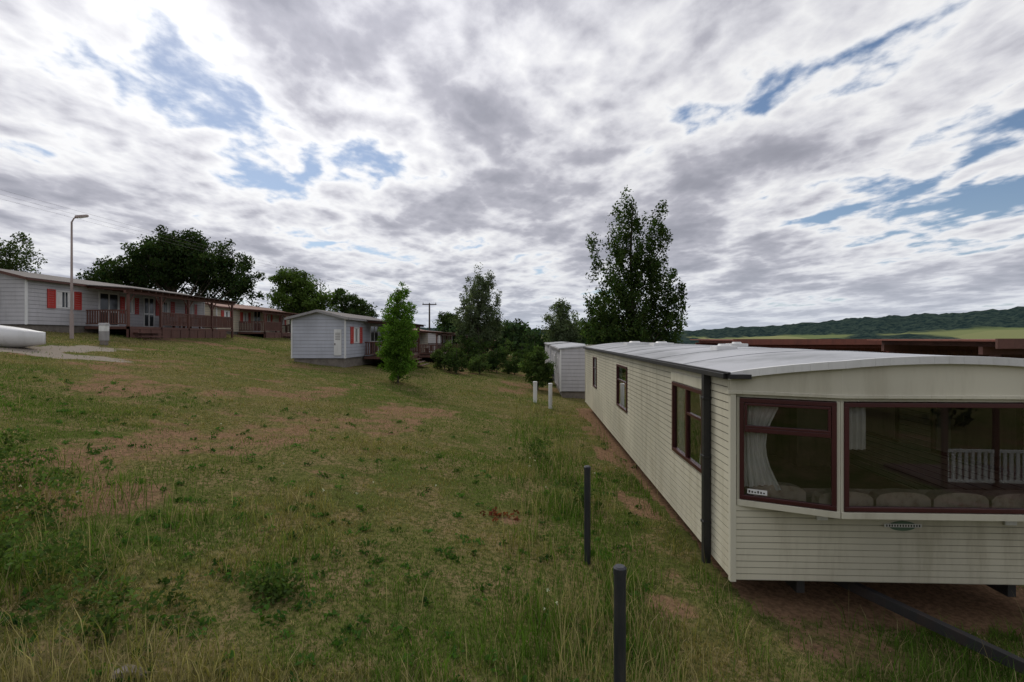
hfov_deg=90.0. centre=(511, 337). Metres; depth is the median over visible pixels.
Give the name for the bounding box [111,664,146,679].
stone
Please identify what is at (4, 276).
gable
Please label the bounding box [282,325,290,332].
deck table
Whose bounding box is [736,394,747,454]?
window trim
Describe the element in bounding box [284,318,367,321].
gutter
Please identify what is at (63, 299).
window panes
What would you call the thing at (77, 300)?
shutters
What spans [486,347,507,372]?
lilac bush
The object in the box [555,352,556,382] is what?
door frames
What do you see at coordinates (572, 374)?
siding walls
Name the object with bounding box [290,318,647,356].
distant trees
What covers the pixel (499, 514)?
dead leaves
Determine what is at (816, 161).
sky
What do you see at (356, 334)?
window frames
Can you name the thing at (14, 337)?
boat
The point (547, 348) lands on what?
siding walls
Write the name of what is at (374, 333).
door frames
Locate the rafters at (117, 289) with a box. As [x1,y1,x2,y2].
[87,286,236,303]
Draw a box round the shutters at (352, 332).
[350,327,362,343]
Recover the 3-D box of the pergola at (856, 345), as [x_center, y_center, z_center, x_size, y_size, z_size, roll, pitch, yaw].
[14.850,3.010,20.225,14.140,5.919,4.450,0,0,0]
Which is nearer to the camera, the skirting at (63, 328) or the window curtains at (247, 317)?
the skirting at (63, 328)
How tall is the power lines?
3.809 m
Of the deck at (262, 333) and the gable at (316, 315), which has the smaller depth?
the gable at (316, 315)
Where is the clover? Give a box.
[0,369,649,681]
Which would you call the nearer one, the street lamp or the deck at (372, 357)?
the street lamp
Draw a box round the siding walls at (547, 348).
[545,345,550,369]
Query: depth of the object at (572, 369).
27.98 m
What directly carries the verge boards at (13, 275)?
attached to the roof at (50, 277)
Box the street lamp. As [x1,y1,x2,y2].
[69,214,88,338]
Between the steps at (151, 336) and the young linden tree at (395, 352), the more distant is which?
the steps at (151, 336)
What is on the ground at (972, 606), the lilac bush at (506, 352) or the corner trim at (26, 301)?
the lilac bush at (506, 352)
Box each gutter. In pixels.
[27,278,88,286]
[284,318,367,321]
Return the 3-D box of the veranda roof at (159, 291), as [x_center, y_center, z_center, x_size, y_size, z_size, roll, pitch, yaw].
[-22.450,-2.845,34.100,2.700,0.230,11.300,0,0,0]
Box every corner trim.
[25,280,204,328]
[291,318,345,357]
[560,349,560,391]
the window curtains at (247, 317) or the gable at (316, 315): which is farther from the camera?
the window curtains at (247, 317)
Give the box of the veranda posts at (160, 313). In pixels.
[126,293,232,338]
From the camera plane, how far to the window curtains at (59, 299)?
27.67 m
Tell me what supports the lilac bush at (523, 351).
on the ground at (972, 606)
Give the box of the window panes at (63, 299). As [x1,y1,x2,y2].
[62,292,190,314]
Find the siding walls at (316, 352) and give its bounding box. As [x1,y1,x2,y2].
[293,318,389,357]
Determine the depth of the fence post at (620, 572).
3.71 m
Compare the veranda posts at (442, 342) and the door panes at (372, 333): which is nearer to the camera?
the door panes at (372, 333)
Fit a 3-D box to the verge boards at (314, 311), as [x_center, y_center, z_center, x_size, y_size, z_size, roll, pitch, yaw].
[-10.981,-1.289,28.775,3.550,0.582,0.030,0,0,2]
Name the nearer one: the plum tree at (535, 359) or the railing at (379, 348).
the plum tree at (535, 359)
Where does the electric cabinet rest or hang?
on the ground at (972, 606)
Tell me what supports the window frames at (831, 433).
in the static caravan
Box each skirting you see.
[0,324,125,332]
[294,355,381,366]
[554,380,584,398]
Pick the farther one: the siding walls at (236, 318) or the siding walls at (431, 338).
the siding walls at (431, 338)
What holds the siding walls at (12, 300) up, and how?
on the skirting at (63, 328)
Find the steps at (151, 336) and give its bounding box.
[133,332,170,339]
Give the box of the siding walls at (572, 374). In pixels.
[551,347,584,390]
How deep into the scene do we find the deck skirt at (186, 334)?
32.91 m
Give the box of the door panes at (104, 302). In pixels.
[100,293,152,325]
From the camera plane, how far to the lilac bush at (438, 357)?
37.87 m
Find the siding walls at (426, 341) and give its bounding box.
[407,333,427,352]
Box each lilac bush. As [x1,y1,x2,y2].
[430,342,455,369]
[441,348,467,373]
[463,353,491,373]
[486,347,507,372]
[497,338,513,366]
[500,353,521,373]
[512,343,530,369]
[526,341,540,367]
[535,361,553,382]
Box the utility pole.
[422,303,436,330]
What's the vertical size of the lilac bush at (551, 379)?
1.858 m
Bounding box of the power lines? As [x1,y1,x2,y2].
[3,190,428,302]
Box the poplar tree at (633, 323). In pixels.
[580,185,690,344]
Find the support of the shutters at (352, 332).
attached to the siding walls at (316, 352)
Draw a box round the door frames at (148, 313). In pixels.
[98,292,153,326]
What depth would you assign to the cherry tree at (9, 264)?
29.65 m
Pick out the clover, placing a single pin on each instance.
(33, 602)
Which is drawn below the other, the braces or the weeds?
the weeds
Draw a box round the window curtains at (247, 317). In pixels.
[225,312,283,323]
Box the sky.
[0,0,1023,330]
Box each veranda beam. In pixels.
[124,290,234,304]
[263,312,292,315]
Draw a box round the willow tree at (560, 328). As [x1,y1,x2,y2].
[541,298,581,343]
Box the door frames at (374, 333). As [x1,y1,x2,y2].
[370,325,377,341]
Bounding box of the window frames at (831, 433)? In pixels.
[593,357,1023,513]
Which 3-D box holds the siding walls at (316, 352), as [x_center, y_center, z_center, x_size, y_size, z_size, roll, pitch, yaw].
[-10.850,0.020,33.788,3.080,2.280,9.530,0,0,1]
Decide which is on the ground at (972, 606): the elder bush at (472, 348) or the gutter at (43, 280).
the elder bush at (472, 348)
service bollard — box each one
[533,381,536,402]
[548,383,552,408]
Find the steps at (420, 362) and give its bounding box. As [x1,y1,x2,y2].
[413,358,427,365]
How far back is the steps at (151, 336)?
29.74 m
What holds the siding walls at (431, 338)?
on the skirting
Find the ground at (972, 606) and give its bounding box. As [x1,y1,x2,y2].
[0,306,1023,681]
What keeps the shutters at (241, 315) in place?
attached to the siding walls at (236, 318)
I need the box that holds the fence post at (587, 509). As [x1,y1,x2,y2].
[584,465,590,564]
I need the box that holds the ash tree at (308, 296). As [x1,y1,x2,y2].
[265,266,340,323]
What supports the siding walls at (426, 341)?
on the skirting
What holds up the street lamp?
on the ground at (972, 606)
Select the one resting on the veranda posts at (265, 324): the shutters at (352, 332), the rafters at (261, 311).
the rafters at (261, 311)
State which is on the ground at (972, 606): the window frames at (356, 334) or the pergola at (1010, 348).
the pergola at (1010, 348)
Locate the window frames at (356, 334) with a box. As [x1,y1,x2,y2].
[354,327,359,342]
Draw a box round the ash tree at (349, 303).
[329,288,378,317]
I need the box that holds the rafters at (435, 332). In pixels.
[414,331,454,334]
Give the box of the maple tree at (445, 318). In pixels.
[432,311,457,331]
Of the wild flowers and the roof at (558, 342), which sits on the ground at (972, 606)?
the wild flowers
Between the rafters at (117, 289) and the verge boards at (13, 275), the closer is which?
the verge boards at (13, 275)
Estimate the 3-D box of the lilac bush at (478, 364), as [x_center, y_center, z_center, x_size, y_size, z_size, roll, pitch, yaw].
[-2.525,2.013,37.981,2.037,1.778,1.719,0,0,-23]
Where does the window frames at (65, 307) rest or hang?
attached to the siding walls at (12, 300)
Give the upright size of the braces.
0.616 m
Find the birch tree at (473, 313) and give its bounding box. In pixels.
[450,262,505,354]
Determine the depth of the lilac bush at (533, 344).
49.96 m
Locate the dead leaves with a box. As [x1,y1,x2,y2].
[480,506,519,520]
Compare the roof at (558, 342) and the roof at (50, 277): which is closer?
the roof at (50, 277)
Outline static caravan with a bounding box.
[583,341,1023,673]
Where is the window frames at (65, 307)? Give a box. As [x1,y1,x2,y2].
[56,290,193,315]
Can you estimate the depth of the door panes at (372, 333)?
34.31 m
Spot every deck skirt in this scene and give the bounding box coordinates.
[129,329,226,338]
[265,334,290,337]
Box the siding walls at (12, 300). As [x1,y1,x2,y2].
[0,278,203,328]
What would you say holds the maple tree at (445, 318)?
on the ground at (972, 606)
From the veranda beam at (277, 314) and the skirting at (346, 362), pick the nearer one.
the skirting at (346, 362)
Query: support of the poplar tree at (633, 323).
on the ground at (972, 606)
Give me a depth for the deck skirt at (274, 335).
47.16 m
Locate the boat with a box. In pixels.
[0,325,45,347]
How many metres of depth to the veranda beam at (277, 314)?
47.06 m
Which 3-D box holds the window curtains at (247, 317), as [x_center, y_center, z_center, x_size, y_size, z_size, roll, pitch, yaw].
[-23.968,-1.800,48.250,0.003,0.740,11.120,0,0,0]
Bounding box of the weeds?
[0,423,603,646]
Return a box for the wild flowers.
[16,423,616,609]
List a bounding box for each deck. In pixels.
[85,326,232,330]
[238,332,290,333]
[364,354,418,358]
[417,352,445,356]
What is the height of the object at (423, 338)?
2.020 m
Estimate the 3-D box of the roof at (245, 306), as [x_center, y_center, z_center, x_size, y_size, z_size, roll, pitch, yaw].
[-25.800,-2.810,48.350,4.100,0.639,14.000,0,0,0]
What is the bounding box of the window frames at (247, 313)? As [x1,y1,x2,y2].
[224,311,283,324]
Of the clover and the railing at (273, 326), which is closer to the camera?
the clover
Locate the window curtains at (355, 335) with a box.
[354,329,358,341]
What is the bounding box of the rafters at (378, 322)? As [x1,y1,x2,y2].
[366,321,423,326]
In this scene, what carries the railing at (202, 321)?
on the deck at (133, 327)
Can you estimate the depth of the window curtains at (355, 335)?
30.84 m
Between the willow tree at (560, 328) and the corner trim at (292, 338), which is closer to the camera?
the corner trim at (292, 338)
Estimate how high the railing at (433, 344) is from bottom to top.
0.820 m
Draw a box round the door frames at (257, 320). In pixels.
[253,312,260,331]
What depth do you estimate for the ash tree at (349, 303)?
63.30 m
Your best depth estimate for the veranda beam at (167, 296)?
32.71 m
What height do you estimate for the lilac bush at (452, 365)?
2.034 m
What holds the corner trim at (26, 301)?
attached to the siding walls at (12, 300)
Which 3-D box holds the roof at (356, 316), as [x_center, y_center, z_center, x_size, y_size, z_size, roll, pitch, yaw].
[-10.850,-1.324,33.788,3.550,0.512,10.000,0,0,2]
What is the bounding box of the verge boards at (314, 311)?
[285,309,347,319]
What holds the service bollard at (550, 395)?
on the ground at (972, 606)
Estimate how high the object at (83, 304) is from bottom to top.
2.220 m
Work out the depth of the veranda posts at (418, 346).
38.23 m
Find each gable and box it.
[0,273,16,277]
[295,312,338,317]
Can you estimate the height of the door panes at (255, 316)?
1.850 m
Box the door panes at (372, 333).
[371,326,377,353]
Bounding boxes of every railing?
[86,310,231,327]
[239,321,290,331]
[365,341,417,354]
[412,343,448,353]
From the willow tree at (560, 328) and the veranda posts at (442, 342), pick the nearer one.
the veranda posts at (442, 342)
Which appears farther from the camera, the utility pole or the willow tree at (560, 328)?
the utility pole
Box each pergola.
[690,339,889,352]
[867,339,1023,358]
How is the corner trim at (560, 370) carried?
on the skirting at (581, 395)
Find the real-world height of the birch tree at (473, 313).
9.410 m
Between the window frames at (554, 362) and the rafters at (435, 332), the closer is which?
the window frames at (554, 362)
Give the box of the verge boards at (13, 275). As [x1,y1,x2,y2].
[0,270,26,279]
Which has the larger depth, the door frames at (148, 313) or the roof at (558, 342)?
the roof at (558, 342)
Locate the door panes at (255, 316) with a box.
[254,312,259,329]
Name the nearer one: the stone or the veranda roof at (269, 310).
the stone
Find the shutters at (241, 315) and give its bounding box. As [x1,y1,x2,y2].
[221,310,285,324]
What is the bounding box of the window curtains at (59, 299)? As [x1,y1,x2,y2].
[57,292,192,314]
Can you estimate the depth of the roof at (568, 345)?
31.37 m
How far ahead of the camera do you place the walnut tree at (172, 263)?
54.43 m
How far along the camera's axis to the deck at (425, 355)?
43.45 m
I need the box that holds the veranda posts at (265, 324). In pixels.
[264,314,281,337]
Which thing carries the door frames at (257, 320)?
attached to the siding walls at (236, 318)
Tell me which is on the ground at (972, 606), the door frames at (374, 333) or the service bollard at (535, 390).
the service bollard at (535, 390)
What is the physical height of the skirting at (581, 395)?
1.250 m
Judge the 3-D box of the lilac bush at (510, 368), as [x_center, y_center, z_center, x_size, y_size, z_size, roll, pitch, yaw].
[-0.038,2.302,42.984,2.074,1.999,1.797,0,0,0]
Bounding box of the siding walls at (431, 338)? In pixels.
[428,334,449,351]
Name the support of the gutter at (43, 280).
on the siding walls at (12, 300)
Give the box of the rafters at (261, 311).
[241,309,296,314]
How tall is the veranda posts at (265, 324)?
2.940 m
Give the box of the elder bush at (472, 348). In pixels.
[443,335,495,367]
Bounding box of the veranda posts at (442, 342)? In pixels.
[436,335,451,362]
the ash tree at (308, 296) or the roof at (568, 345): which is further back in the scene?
the ash tree at (308, 296)
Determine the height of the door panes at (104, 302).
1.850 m
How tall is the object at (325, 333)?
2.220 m
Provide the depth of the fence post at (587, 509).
7.03 m
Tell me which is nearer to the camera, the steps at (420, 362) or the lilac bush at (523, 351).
the steps at (420, 362)
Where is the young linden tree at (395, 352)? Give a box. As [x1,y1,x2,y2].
[375,281,418,382]
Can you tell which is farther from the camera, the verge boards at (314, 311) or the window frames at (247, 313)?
the window frames at (247, 313)
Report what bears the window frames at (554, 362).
attached to the siding walls at (572, 374)
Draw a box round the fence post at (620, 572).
[613,564,626,681]
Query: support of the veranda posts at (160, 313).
on the ground at (972, 606)
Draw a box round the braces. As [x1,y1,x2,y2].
[130,294,231,312]
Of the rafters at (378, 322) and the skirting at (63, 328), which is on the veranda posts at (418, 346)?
the rafters at (378, 322)
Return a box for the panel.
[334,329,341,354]
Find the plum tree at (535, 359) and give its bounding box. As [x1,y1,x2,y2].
[518,344,555,389]
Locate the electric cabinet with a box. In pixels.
[98,323,109,344]
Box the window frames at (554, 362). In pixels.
[552,353,557,372]
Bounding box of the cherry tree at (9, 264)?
[0,231,47,273]
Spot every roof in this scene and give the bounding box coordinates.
[0,269,187,294]
[85,284,237,301]
[206,302,283,311]
[240,308,296,313]
[321,310,381,320]
[545,341,580,344]
[551,343,587,348]
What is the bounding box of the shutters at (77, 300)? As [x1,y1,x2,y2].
[47,289,196,316]
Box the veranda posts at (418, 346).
[409,329,419,364]
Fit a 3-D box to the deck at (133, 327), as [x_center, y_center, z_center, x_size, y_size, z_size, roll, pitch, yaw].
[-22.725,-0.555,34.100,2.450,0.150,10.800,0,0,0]
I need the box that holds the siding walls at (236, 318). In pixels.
[205,306,288,332]
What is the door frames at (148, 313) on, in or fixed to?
attached to the siding walls at (12, 300)
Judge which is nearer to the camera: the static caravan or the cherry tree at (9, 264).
the static caravan
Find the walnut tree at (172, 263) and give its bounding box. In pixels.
[76,224,265,306]

